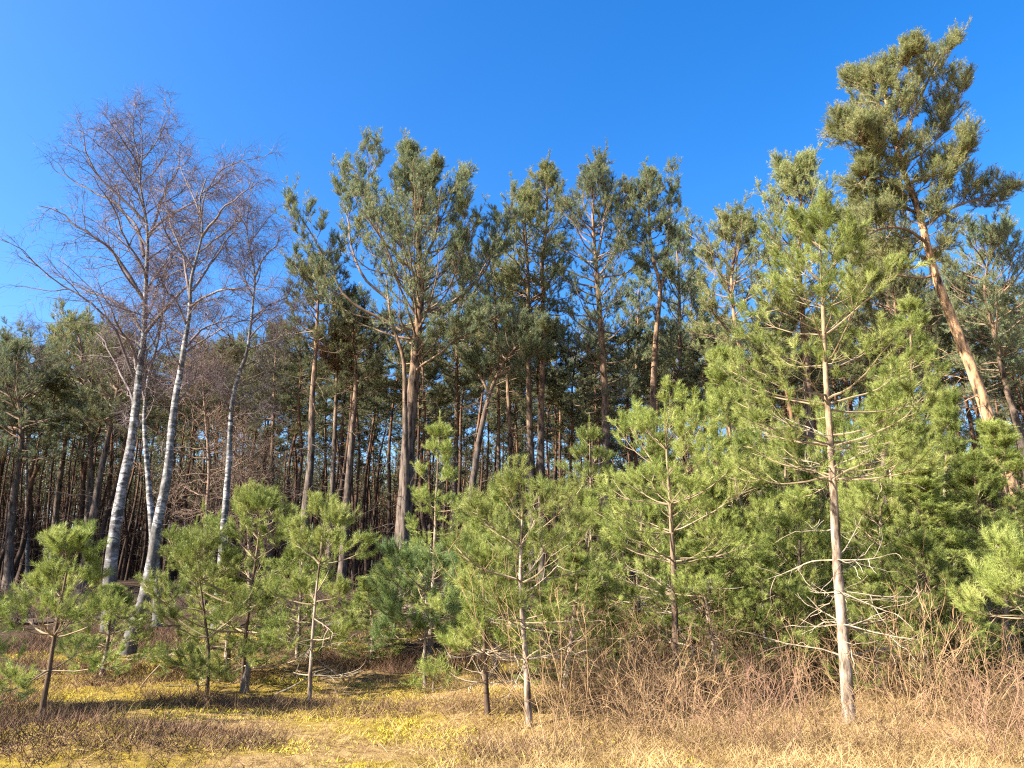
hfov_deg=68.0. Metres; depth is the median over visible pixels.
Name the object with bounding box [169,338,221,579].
pine tree
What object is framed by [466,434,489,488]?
pine tree
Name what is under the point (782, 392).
pine tree
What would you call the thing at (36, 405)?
pine tree
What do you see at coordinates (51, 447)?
pine tree
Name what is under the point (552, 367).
pine tree
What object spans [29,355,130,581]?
pine tree
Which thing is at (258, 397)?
pine tree
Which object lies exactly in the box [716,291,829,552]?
pine tree
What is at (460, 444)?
pine tree
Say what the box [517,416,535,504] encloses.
pine tree
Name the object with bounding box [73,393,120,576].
pine tree
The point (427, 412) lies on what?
pine tree
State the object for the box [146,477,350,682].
young pine
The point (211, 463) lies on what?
pine tree
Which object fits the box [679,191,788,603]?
pine tree
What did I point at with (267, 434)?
pine tree
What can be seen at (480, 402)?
pine tree
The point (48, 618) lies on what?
bare shrub
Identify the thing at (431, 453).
pine tree
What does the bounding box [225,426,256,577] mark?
pine tree
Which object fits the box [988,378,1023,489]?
pine tree
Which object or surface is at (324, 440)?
pine tree
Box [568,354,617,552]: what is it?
pine tree
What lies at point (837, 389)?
pine tree
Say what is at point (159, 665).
fallen branch
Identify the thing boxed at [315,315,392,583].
pine tree
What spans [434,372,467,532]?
pine tree
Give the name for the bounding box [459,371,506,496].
pine tree
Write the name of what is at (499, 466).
pine tree
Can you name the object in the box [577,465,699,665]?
young pine
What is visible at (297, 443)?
pine tree
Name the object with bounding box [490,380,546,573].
pine tree
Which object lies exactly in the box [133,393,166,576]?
pine tree
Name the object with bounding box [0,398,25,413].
pine tree
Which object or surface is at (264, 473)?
pine tree
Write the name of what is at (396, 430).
pine tree
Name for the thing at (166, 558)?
pine tree
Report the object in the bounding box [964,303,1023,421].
pine tree
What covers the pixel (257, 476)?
bare tree
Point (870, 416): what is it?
young pine
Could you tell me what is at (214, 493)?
pine tree
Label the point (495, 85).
sky
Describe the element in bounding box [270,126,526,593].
pine tree
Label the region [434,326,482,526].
pine tree
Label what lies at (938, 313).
pine tree
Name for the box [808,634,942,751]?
bare shrub
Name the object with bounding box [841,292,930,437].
pine tree
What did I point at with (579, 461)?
pine tree
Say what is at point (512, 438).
pine tree
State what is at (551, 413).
pine tree
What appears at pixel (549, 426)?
pine tree
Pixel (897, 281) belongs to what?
pine tree
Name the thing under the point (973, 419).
pine tree
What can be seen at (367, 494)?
pine tree
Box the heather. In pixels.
[0,622,678,767]
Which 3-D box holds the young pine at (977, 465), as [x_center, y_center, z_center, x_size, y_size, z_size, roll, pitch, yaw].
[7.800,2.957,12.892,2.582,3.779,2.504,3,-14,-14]
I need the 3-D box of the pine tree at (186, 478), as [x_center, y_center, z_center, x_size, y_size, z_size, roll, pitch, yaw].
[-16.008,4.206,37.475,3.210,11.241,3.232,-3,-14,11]
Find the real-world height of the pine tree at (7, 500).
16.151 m
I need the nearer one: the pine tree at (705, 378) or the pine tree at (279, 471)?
the pine tree at (705, 378)
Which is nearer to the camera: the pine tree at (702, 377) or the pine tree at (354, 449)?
the pine tree at (702, 377)
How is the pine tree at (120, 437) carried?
on the ground at (319, 753)
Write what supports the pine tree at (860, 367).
on the ground at (319, 753)
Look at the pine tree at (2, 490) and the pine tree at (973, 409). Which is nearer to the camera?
the pine tree at (973, 409)
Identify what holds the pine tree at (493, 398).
on the ground at (319, 753)
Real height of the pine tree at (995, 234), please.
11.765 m
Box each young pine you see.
[0,516,140,718]
[49,582,161,678]
[132,513,280,694]
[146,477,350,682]
[173,565,298,671]
[183,648,238,692]
[253,538,358,657]
[257,481,382,702]
[331,575,416,662]
[346,548,435,645]
[364,534,480,688]
[395,409,472,658]
[400,651,460,693]
[413,539,537,714]
[427,517,528,657]
[434,453,621,726]
[443,484,563,678]
[512,551,633,690]
[530,485,651,671]
[554,415,625,615]
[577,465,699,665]
[582,375,772,699]
[621,427,729,642]
[642,476,783,668]
[647,537,790,686]
[660,448,826,660]
[684,338,805,658]
[701,548,824,690]
[706,183,953,723]
[722,485,878,678]
[731,418,851,632]
[792,402,913,619]
[804,468,1011,680]
[816,373,971,671]
[817,561,938,693]
[850,528,1009,692]
[852,461,1023,675]
[865,290,960,576]
[902,385,998,638]
[904,445,1023,671]
[931,518,1023,690]
[944,519,1023,639]
[950,417,1023,659]
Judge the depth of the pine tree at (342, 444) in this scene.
38.49 m
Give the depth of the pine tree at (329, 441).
65.10 m
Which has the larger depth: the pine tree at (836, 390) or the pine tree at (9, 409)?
the pine tree at (836, 390)
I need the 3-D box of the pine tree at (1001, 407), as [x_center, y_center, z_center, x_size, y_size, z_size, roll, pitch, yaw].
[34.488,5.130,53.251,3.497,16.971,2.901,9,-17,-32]
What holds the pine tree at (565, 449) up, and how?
on the ground at (319, 753)
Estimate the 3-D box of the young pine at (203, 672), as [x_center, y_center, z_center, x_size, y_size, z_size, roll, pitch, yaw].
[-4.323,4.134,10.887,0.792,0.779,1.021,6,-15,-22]
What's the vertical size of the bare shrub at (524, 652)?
2.338 m
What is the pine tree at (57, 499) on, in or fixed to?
on the ground at (319, 753)
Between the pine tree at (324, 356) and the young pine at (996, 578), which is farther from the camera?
the pine tree at (324, 356)
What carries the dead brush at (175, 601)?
on the ground at (319, 753)
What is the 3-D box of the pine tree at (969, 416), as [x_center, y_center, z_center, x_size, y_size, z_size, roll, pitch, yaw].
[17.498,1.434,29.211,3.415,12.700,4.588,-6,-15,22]
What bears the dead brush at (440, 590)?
on the ground at (319, 753)
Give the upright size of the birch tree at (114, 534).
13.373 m
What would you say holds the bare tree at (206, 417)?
on the ground at (319, 753)
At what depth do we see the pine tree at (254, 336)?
54.68 m
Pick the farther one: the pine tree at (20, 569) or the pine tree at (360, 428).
the pine tree at (360, 428)
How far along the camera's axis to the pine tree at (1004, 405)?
52.43 m
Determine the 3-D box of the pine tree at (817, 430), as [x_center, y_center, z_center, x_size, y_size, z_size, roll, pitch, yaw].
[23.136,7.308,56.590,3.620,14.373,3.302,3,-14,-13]
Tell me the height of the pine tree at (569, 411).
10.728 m
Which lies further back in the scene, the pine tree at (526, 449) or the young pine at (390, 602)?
the pine tree at (526, 449)
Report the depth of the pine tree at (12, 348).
27.30 m
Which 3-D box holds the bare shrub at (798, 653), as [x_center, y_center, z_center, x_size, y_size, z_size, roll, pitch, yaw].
[3.350,3.070,8.050,1.864,1.424,0.924,6,-15,-24]
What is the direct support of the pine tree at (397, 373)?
on the ground at (319, 753)
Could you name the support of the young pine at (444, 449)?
on the ground at (319, 753)
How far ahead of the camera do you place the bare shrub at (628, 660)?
9.42 m
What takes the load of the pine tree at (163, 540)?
on the ground at (319, 753)
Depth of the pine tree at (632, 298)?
33.58 m
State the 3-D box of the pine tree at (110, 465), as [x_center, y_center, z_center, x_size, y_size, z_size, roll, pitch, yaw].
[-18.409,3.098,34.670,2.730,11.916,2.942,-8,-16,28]
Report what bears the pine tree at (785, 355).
on the ground at (319, 753)
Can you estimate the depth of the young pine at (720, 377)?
13.43 m
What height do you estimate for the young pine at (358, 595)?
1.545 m
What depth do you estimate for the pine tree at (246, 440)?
43.44 m
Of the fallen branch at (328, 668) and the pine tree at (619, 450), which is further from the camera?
the pine tree at (619, 450)
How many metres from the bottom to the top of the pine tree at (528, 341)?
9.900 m
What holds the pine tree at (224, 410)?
on the ground at (319, 753)
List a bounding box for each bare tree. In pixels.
[115,313,294,606]
[169,404,316,597]
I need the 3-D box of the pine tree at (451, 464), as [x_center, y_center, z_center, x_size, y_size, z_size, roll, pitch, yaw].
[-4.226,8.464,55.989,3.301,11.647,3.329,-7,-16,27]
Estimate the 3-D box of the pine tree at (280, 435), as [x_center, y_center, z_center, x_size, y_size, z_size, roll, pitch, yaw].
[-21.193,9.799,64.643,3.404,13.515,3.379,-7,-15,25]
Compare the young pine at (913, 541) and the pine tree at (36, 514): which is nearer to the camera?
the young pine at (913, 541)
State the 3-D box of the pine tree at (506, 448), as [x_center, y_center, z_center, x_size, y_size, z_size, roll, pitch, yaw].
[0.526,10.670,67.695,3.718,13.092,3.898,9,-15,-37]
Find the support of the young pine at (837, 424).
on the ground at (319, 753)
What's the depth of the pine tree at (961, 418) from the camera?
57.61 m
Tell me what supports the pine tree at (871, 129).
on the ground at (319, 753)
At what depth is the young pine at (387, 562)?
14.73 m
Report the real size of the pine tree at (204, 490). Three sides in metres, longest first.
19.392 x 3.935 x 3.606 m
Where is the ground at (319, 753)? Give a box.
[0,575,1023,767]
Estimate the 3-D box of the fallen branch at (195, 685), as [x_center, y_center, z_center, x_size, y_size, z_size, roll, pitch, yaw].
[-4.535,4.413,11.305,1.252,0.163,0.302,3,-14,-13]
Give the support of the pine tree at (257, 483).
on the ground at (319, 753)
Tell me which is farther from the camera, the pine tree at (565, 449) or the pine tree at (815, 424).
the pine tree at (565, 449)
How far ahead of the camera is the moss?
9.22 m
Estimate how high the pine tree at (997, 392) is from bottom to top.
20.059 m
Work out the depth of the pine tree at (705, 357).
42.49 m
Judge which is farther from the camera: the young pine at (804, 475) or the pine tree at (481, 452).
the pine tree at (481, 452)
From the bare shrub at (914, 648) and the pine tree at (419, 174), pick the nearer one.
the bare shrub at (914, 648)
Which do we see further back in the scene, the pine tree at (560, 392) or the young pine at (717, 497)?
the pine tree at (560, 392)
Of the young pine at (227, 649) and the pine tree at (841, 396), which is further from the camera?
the pine tree at (841, 396)
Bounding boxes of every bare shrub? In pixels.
[18,575,104,639]
[323,632,369,686]
[325,577,423,661]
[379,645,422,686]
[425,643,498,708]
[428,525,601,757]
[469,549,621,756]
[518,618,607,719]
[538,500,592,705]
[564,617,703,741]
[566,601,692,715]
[620,594,714,688]
[626,651,732,751]
[648,649,766,744]
[660,643,832,750]
[677,568,741,709]
[697,584,786,707]
[706,600,815,718]
[776,609,897,746]
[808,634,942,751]
[812,580,984,729]
[854,578,941,697]
[877,645,1023,760]
[879,577,1023,746]
[886,508,977,703]
[908,565,997,702]
[960,616,1023,724]
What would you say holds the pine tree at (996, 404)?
on the ground at (319, 753)
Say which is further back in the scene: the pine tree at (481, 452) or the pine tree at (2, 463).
the pine tree at (481, 452)
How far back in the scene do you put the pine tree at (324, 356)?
28.03 m
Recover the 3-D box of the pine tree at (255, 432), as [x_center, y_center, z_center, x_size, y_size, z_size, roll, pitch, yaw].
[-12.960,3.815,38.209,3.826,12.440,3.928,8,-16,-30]
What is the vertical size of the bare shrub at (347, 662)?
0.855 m
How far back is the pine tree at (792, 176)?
24.67 m
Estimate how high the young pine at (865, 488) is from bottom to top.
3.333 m
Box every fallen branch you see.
[140,627,199,686]
[162,681,250,686]
[275,654,342,694]
[317,659,337,674]
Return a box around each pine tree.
[0,308,58,585]
[0,314,87,589]
[0,345,53,569]
[0,368,68,534]
[0,370,43,579]
[0,374,100,583]
[0,378,32,526]
[0,387,23,573]
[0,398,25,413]
[0,400,30,544]
[2,368,73,586]
[3,331,105,584]
[6,408,53,578]
[22,412,61,577]
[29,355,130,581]
[32,330,78,582]
[38,364,89,565]
[41,321,170,593]
[43,299,139,586]
[55,354,172,590]
[56,322,127,583]
[57,370,98,560]
[67,435,109,574]
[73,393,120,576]
[76,331,152,567]
[76,372,140,552]
[93,421,127,579]
[94,425,128,553]
[97,423,123,561]
[108,373,166,579]
[110,369,166,580]
[113,405,165,580]
[124,352,218,566]
[131,350,216,586]
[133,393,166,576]
[138,427,218,571]
[140,423,179,540]
[142,355,217,579]
[144,394,187,568]
[146,370,220,583]
[163,396,238,575]
[164,333,267,585]
[166,423,193,570]
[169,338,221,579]
[188,429,212,563]
[193,373,228,576]
[195,345,271,548]
[199,429,225,560]
[200,348,263,537]
[209,378,258,530]
[221,379,263,528]
[223,326,260,515]
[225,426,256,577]
[233,319,309,574]
[233,343,295,582]
[237,346,295,573]
[237,349,307,575]
[238,399,268,575]
[243,432,289,577]
[251,358,307,574]
[258,423,285,574]
[260,345,335,574]
[261,312,337,582]
[261,344,292,578]
[268,245,363,586]
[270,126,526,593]
[275,346,316,537]
[275,351,304,577]
[279,426,304,501]
[280,382,332,544]
[281,387,323,544]
[289,409,329,575]
[297,320,367,583]
[301,349,348,572]
[305,346,359,571]
[306,346,370,569]
[311,283,402,583]
[314,413,338,550]
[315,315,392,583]
[317,423,346,485]
[324,409,367,551]
[329,314,390,587]
[329,414,362,563]
[337,386,371,578]
[338,410,364,576]
[343,353,402,580]
[346,331,400,576]
[352,305,445,582]
[354,427,387,558]
[355,396,384,577]
[356,392,394,575]
[362,390,402,573]
[364,334,468,580]
[382,334,454,574]
[384,256,462,541]
[389,410,421,549]
[391,348,432,513]
[396,418,420,510]
[400,401,453,580]
[414,387,441,558]
[414,422,440,576]
[416,408,451,535]
[424,243,497,586]
[425,355,481,550]
[425,389,471,574]
[433,329,489,547]
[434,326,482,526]
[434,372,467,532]
[436,432,473,541]
[448,308,518,487]
[451,305,555,542]
[451,408,486,538]
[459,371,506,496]
[460,365,496,501]
[461,228,569,584]
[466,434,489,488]
[470,265,538,575]
[479,178,574,589]
[481,380,523,518]
[484,334,533,578]
[484,405,519,533]
[486,322,536,571]
[489,394,520,506]
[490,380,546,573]
[494,410,527,489]
[495,149,584,590]
[501,369,535,569]
[504,439,536,562]
[509,330,576,563]
[511,404,537,528]
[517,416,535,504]
[524,332,573,581]
[531,375,575,580]
[532,366,565,560]
[532,387,554,491]
[535,388,578,573]
[537,136,654,591]
[544,330,614,580]
[545,318,581,579]
[548,394,580,567]
[548,410,587,570]
[555,330,622,578]
[559,365,627,573]
[561,402,601,550]
[562,370,594,561]
[565,306,610,556]
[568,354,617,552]
[570,389,596,557]
[578,407,616,543]
[581,333,624,581]
[582,325,691,586]
[591,405,624,578]
[600,405,640,578]
[609,362,649,555]
[610,433,643,492]
[611,265,661,582]
[615,154,696,586]
[619,429,644,513]
[623,313,677,565]
[623,338,658,576]
[624,345,676,568]
[634,215,717,570]
[639,319,706,576]
[646,333,705,484]
[649,332,751,573]
[652,265,731,549]
[660,333,696,568]
[670,394,706,476]
[673,408,710,474]
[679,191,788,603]
[682,312,752,509]
[687,321,739,559]
[688,446,710,477]
[694,394,724,465]
[707,325,746,528]
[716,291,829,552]
[717,340,793,500]
[736,322,816,572]
[749,141,854,586]
[749,290,816,460]
[754,312,831,574]
[759,348,822,581]
[765,292,855,522]
[767,384,815,579]
[775,401,807,559]
[776,334,821,562]
[799,306,885,559]
[799,374,849,487]
[800,312,862,541]
[802,382,852,529]
[802,406,846,505]
[812,304,865,482]
[816,14,1023,577]
[822,297,872,580]
[825,206,945,526]
[829,292,884,542]
[829,382,861,490]
[840,374,878,522]
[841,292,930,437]
[843,263,967,501]
[844,397,880,465]
[882,275,974,582]
[904,324,988,578]
[911,367,930,552]
[918,287,973,513]
[919,197,1023,492]
[921,264,999,531]
[922,300,1021,554]
[929,406,970,451]
[934,274,1001,517]
[945,383,987,504]
[949,283,1023,519]
[952,371,1001,508]
[961,414,1009,510]
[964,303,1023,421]
[968,352,1019,566]
[969,380,1007,411]
[971,355,1023,489]
[973,275,1023,398]
[978,275,1023,483]
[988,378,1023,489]
[989,336,1023,483]
[989,382,1023,425]
[1014,300,1023,388]
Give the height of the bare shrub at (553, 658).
2.104 m
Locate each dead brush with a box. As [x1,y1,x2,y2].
[0,579,65,629]
[0,579,98,617]
[63,582,140,605]
[122,585,208,617]
[164,574,262,609]
[269,580,334,618]
[306,572,400,614]
[315,568,424,606]
[405,572,458,600]
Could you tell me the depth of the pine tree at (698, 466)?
67.53 m
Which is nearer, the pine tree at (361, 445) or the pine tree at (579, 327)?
the pine tree at (579, 327)
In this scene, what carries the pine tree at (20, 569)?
on the ground at (319, 753)
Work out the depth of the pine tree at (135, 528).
46.10 m
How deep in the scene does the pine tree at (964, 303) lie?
32.15 m
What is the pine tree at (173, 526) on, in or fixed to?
on the ground at (319, 753)
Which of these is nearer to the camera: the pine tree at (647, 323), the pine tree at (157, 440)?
the pine tree at (647, 323)
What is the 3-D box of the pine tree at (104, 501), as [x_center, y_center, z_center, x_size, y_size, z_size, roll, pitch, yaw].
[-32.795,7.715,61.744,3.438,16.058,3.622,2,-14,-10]
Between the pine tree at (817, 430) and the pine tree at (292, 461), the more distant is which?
the pine tree at (292, 461)
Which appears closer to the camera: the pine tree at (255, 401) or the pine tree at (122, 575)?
the pine tree at (255, 401)
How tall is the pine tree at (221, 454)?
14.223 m
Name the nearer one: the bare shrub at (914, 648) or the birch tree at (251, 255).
the bare shrub at (914, 648)
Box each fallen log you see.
[6,612,151,624]
[325,552,530,629]
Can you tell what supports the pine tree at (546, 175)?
on the ground at (319, 753)
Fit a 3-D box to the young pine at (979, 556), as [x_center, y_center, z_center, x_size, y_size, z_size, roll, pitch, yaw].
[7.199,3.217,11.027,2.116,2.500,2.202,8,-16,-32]
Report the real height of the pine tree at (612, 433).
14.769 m
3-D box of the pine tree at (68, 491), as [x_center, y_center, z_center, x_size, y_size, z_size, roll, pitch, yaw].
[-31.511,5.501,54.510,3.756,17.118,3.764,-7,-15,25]
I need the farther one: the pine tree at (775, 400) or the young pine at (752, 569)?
the pine tree at (775, 400)
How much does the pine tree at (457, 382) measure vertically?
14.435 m
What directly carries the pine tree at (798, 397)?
on the ground at (319, 753)
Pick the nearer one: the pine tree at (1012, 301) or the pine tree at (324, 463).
the pine tree at (1012, 301)
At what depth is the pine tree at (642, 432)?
43.02 m
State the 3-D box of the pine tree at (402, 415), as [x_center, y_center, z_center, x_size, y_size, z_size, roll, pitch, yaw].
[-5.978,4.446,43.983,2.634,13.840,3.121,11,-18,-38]
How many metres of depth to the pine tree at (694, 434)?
64.48 m
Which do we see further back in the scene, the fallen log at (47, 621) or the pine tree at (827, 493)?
the pine tree at (827, 493)
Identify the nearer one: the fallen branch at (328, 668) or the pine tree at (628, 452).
the fallen branch at (328, 668)
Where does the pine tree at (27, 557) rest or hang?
on the ground at (319, 753)
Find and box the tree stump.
[239,660,250,692]
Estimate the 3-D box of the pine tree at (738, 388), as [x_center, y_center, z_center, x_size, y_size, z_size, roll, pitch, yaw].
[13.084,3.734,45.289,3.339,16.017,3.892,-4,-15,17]
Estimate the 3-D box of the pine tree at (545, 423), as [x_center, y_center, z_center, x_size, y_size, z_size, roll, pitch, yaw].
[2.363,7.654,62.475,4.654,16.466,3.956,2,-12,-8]
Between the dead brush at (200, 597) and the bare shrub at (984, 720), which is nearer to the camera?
the bare shrub at (984, 720)
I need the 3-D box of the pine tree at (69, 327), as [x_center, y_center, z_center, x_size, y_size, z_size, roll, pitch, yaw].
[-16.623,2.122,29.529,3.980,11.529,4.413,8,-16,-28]
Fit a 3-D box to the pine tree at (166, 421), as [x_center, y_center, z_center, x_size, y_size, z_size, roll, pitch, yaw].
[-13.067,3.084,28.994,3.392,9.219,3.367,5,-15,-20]
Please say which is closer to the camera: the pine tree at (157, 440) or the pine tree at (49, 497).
the pine tree at (49, 497)
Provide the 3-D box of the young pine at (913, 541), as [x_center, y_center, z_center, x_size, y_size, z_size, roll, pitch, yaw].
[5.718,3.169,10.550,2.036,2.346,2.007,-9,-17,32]
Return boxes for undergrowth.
[501,576,1023,767]
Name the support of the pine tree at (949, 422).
on the ground at (319, 753)
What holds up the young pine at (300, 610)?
on the ground at (319, 753)
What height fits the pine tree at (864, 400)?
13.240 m
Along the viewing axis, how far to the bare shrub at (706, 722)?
7.64 m
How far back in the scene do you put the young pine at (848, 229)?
9.44 m
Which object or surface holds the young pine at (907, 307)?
on the ground at (319, 753)
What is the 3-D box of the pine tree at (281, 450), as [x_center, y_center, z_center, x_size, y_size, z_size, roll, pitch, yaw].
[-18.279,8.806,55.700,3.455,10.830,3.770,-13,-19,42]
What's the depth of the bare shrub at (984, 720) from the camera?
7.38 m
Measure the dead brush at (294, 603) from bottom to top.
0.997 m
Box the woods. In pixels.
[0,401,1023,578]
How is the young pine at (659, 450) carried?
on the ground at (319, 753)
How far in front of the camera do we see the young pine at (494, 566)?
13.77 m
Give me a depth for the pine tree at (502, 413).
49.57 m
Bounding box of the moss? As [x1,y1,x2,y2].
[0,628,753,767]
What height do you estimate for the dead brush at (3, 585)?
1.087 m
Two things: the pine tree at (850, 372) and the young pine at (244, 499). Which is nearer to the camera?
the young pine at (244, 499)
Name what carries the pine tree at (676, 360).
on the ground at (319, 753)
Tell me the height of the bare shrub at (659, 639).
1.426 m
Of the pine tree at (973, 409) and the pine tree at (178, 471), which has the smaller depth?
the pine tree at (973, 409)
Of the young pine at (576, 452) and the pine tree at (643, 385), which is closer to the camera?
the young pine at (576, 452)
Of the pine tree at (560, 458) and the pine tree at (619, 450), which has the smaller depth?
the pine tree at (560, 458)
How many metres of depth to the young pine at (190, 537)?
10.81 m
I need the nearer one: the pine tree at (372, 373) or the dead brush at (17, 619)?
the dead brush at (17, 619)
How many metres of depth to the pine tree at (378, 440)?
49.17 m
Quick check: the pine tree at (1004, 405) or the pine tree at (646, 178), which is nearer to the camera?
the pine tree at (646, 178)
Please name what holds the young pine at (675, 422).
on the ground at (319, 753)
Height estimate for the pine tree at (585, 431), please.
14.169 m
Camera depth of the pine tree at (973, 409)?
46.48 m
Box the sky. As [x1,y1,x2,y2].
[0,0,1023,559]
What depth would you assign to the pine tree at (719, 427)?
61.24 m
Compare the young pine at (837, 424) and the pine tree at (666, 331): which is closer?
the young pine at (837, 424)
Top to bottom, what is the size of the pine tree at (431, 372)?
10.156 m
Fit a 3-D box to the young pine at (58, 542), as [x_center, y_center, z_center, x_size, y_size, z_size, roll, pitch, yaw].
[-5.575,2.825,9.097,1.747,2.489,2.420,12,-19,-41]
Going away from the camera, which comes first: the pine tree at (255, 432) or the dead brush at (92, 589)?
the dead brush at (92, 589)
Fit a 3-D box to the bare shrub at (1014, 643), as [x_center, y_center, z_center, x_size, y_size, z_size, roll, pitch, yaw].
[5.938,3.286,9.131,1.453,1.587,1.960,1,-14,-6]
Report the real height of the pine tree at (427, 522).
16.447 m
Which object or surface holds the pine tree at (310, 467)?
on the ground at (319, 753)
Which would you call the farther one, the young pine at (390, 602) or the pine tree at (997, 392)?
the pine tree at (997, 392)
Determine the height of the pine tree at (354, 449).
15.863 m
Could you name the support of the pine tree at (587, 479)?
on the ground at (319, 753)
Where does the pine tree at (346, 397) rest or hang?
on the ground at (319, 753)
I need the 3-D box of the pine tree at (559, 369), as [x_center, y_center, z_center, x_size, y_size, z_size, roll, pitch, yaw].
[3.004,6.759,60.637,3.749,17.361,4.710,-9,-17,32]
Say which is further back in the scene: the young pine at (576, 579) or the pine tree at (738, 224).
the pine tree at (738, 224)
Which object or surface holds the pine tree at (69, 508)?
on the ground at (319, 753)
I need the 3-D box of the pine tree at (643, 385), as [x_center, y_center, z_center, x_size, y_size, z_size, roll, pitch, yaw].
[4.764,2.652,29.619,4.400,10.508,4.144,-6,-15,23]
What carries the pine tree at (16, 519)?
on the ground at (319, 753)
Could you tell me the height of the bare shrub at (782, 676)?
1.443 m
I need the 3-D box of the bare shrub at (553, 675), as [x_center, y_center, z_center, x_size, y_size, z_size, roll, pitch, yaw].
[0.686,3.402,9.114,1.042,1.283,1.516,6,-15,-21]
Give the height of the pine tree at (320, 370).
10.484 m
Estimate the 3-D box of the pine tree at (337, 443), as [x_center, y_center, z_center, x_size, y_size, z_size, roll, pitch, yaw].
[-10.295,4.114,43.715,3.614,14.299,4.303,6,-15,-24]
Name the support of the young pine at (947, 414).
on the ground at (319, 753)
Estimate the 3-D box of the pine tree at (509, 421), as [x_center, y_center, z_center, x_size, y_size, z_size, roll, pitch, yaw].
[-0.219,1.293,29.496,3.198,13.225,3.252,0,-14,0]
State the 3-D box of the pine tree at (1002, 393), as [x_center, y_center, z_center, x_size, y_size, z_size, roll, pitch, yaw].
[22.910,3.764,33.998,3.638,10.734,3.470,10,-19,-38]
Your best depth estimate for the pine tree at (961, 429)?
60.54 m
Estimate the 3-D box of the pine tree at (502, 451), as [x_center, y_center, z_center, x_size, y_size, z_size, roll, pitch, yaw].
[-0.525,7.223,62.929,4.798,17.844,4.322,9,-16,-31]
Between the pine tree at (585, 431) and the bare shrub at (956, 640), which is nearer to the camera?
the bare shrub at (956, 640)
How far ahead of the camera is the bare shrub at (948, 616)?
9.44 m
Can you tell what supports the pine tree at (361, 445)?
on the ground at (319, 753)
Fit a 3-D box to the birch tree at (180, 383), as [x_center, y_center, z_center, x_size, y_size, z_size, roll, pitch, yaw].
[-6.461,-0.361,15.241,4.633,11.212,3.754,0,-14,0]
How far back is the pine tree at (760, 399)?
37.39 m
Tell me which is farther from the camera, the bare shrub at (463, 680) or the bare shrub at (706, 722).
the bare shrub at (463, 680)
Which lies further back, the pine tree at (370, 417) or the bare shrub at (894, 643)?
the pine tree at (370, 417)
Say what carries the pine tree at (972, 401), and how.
on the ground at (319, 753)
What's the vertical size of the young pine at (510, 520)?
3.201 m
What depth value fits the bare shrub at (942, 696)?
8.67 m
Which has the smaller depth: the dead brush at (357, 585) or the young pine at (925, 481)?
the young pine at (925, 481)
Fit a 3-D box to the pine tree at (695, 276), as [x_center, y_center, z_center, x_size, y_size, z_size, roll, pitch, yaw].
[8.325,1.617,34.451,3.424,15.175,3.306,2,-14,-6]
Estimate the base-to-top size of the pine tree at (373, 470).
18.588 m
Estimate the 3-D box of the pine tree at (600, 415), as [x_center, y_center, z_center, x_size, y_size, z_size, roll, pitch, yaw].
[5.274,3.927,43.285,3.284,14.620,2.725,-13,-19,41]
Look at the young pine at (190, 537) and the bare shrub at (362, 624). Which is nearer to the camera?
the young pine at (190, 537)
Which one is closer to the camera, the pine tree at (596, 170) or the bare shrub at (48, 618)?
the bare shrub at (48, 618)
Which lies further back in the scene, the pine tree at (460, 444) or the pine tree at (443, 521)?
the pine tree at (443, 521)
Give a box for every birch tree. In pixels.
[0,77,252,632]
[54,128,290,655]
[96,237,224,626]
[184,183,326,632]
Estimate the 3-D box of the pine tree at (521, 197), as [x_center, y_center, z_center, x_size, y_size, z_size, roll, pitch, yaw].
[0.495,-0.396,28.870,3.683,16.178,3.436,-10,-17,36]
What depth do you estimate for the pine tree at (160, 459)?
49.40 m
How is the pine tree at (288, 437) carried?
on the ground at (319, 753)
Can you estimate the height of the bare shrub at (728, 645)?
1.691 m
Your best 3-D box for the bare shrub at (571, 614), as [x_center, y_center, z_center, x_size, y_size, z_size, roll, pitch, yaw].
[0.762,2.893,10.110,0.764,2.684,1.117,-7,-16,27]
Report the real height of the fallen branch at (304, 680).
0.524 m
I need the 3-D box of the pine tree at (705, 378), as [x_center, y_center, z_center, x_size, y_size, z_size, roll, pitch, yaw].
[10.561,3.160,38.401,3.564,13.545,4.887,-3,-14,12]
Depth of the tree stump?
10.91 m
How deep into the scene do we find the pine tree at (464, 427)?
45.67 m
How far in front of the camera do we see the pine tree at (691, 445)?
58.82 m
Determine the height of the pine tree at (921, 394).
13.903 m
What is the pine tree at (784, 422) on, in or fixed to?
on the ground at (319, 753)
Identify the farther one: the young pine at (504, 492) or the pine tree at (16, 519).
the pine tree at (16, 519)
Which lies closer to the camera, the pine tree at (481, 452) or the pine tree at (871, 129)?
the pine tree at (871, 129)
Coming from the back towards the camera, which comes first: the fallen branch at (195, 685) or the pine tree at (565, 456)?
the pine tree at (565, 456)
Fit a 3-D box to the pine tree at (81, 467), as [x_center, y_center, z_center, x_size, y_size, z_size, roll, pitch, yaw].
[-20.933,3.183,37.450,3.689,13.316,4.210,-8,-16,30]
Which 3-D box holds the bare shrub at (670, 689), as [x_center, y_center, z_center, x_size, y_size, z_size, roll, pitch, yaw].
[1.181,3.202,8.312,0.866,1.335,1.747,14,-19,-43]
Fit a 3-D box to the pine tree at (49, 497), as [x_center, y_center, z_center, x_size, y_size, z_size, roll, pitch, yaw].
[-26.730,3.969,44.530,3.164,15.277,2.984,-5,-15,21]
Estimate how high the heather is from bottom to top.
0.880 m
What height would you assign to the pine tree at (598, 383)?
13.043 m
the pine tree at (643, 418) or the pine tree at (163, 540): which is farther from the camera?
the pine tree at (643, 418)
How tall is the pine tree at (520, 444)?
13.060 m
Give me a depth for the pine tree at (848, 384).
34.74 m
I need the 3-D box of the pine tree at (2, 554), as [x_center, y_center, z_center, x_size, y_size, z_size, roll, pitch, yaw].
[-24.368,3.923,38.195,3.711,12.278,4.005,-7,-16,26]
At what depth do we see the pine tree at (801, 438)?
55.72 m

